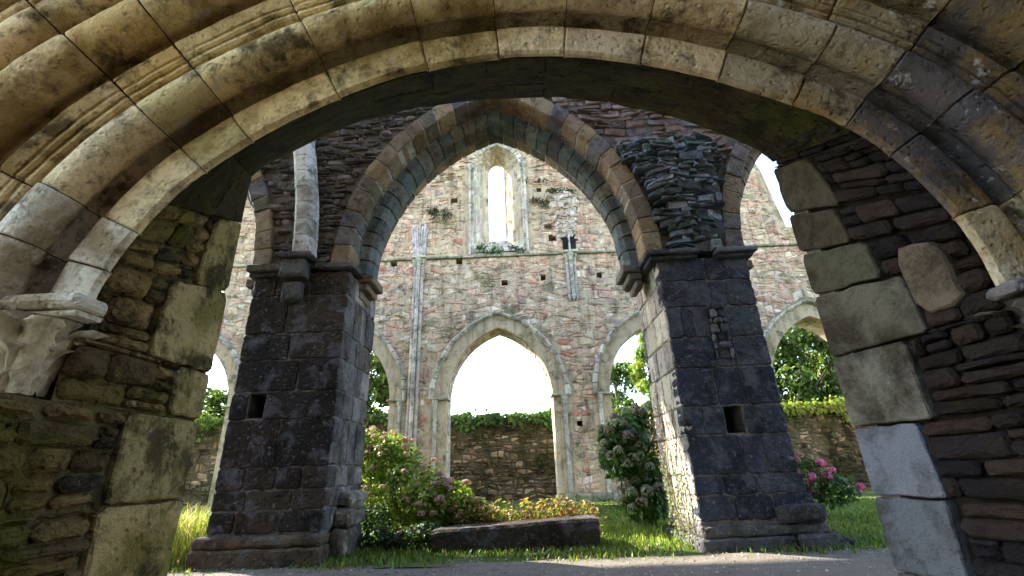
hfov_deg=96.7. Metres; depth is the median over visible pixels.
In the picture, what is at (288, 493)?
stone pier
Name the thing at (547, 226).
wall weed
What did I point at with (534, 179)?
wall weed
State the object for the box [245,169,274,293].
pointed arch
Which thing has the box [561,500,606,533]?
border plant
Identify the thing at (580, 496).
fern
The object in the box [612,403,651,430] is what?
ivy
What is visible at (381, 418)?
ivy
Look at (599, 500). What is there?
fern
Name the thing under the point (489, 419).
ivy
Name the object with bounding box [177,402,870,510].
garden wall
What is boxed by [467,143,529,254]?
slit window
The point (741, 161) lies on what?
pointed arch
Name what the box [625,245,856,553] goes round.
stone pier
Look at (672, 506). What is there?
creeper
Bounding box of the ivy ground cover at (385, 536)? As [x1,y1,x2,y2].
[358,504,441,551]
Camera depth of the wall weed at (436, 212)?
18.97 m
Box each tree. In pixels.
[200,380,227,427]
[366,352,388,414]
[610,360,641,408]
[628,338,648,395]
[634,332,651,406]
[773,325,843,403]
[791,347,841,400]
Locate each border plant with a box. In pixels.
[448,495,501,524]
[482,498,525,522]
[513,497,557,519]
[536,493,577,517]
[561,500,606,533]
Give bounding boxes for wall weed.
[425,204,453,220]
[474,242,503,254]
[507,245,525,252]
[518,177,548,184]
[529,195,548,207]
[543,223,552,227]
[545,185,576,193]
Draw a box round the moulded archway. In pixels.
[0,0,1023,575]
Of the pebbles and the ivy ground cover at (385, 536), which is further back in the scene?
the ivy ground cover at (385, 536)
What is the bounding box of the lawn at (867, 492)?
[168,486,887,572]
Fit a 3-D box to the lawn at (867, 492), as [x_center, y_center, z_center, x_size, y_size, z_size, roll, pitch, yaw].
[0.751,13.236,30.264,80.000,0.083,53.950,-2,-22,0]
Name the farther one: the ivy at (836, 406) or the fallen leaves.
the ivy at (836, 406)
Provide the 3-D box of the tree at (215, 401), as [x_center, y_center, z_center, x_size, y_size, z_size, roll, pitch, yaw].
[-14.015,6.663,23.201,4.871,8.071,4.860,5,-23,-17]
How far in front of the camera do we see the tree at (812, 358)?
25.23 m
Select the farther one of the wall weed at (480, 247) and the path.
the wall weed at (480, 247)
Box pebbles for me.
[168,545,896,575]
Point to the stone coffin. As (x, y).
(557, 532)
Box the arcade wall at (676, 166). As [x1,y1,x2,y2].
[261,96,735,272]
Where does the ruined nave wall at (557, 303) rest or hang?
on the lawn at (867, 492)
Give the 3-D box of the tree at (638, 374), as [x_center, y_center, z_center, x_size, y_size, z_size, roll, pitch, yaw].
[8.472,6.576,26.069,3.664,8.910,3.774,10,-25,-27]
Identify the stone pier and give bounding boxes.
[183,251,375,570]
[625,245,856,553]
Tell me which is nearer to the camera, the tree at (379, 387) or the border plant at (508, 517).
the border plant at (508, 517)
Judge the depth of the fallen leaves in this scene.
5.29 m
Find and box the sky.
[206,154,840,416]
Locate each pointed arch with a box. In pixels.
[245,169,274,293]
[330,97,661,307]
[720,140,761,269]
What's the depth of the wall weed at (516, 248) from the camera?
18.29 m
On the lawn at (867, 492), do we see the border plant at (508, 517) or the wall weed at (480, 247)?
the border plant at (508, 517)
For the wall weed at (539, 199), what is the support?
attached to the ruined nave wall at (557, 303)
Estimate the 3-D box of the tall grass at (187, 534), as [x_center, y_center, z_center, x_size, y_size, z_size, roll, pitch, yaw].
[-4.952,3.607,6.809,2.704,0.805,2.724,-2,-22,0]
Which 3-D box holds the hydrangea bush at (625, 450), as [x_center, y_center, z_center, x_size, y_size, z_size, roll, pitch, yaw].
[2.342,3.171,8.334,1.632,2.196,1.137,-2,-22,0]
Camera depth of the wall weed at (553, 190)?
19.03 m
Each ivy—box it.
[195,411,223,442]
[365,407,388,434]
[451,405,552,435]
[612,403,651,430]
[780,395,853,426]
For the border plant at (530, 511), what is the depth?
7.00 m
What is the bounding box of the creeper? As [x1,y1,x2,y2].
[646,392,697,549]
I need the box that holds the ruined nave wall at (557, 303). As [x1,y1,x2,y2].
[206,143,826,513]
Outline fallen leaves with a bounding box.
[172,543,887,575]
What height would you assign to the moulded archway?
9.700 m
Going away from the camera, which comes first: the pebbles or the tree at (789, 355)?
the pebbles
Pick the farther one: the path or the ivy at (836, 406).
the ivy at (836, 406)
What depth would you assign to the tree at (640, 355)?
23.45 m
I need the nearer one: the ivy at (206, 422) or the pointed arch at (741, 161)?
the pointed arch at (741, 161)
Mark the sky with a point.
(501, 376)
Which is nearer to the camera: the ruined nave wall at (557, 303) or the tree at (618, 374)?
the ruined nave wall at (557, 303)
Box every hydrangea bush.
[360,425,492,536]
[596,400,667,527]
[795,452,865,509]
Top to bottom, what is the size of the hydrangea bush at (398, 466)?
2.006 m
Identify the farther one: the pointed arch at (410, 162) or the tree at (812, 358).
the tree at (812, 358)
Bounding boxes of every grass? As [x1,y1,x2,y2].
[169,499,211,569]
[600,518,678,546]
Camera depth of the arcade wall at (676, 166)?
7.71 m
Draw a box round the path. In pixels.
[167,548,903,575]
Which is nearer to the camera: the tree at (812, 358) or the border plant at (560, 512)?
the border plant at (560, 512)
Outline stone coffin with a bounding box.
[431,514,600,552]
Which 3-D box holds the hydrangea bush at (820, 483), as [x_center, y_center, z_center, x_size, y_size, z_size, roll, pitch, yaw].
[5.632,3.583,8.783,2.009,1.560,0.876,-2,-22,0]
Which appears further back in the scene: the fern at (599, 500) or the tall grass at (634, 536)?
the fern at (599, 500)
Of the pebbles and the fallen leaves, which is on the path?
the pebbles
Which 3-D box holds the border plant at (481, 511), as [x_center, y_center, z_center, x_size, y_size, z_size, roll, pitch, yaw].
[-0.567,3.583,7.085,0.864,0.683,0.611,-2,-22,0]
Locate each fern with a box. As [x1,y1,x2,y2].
[571,495,594,502]
[596,498,619,508]

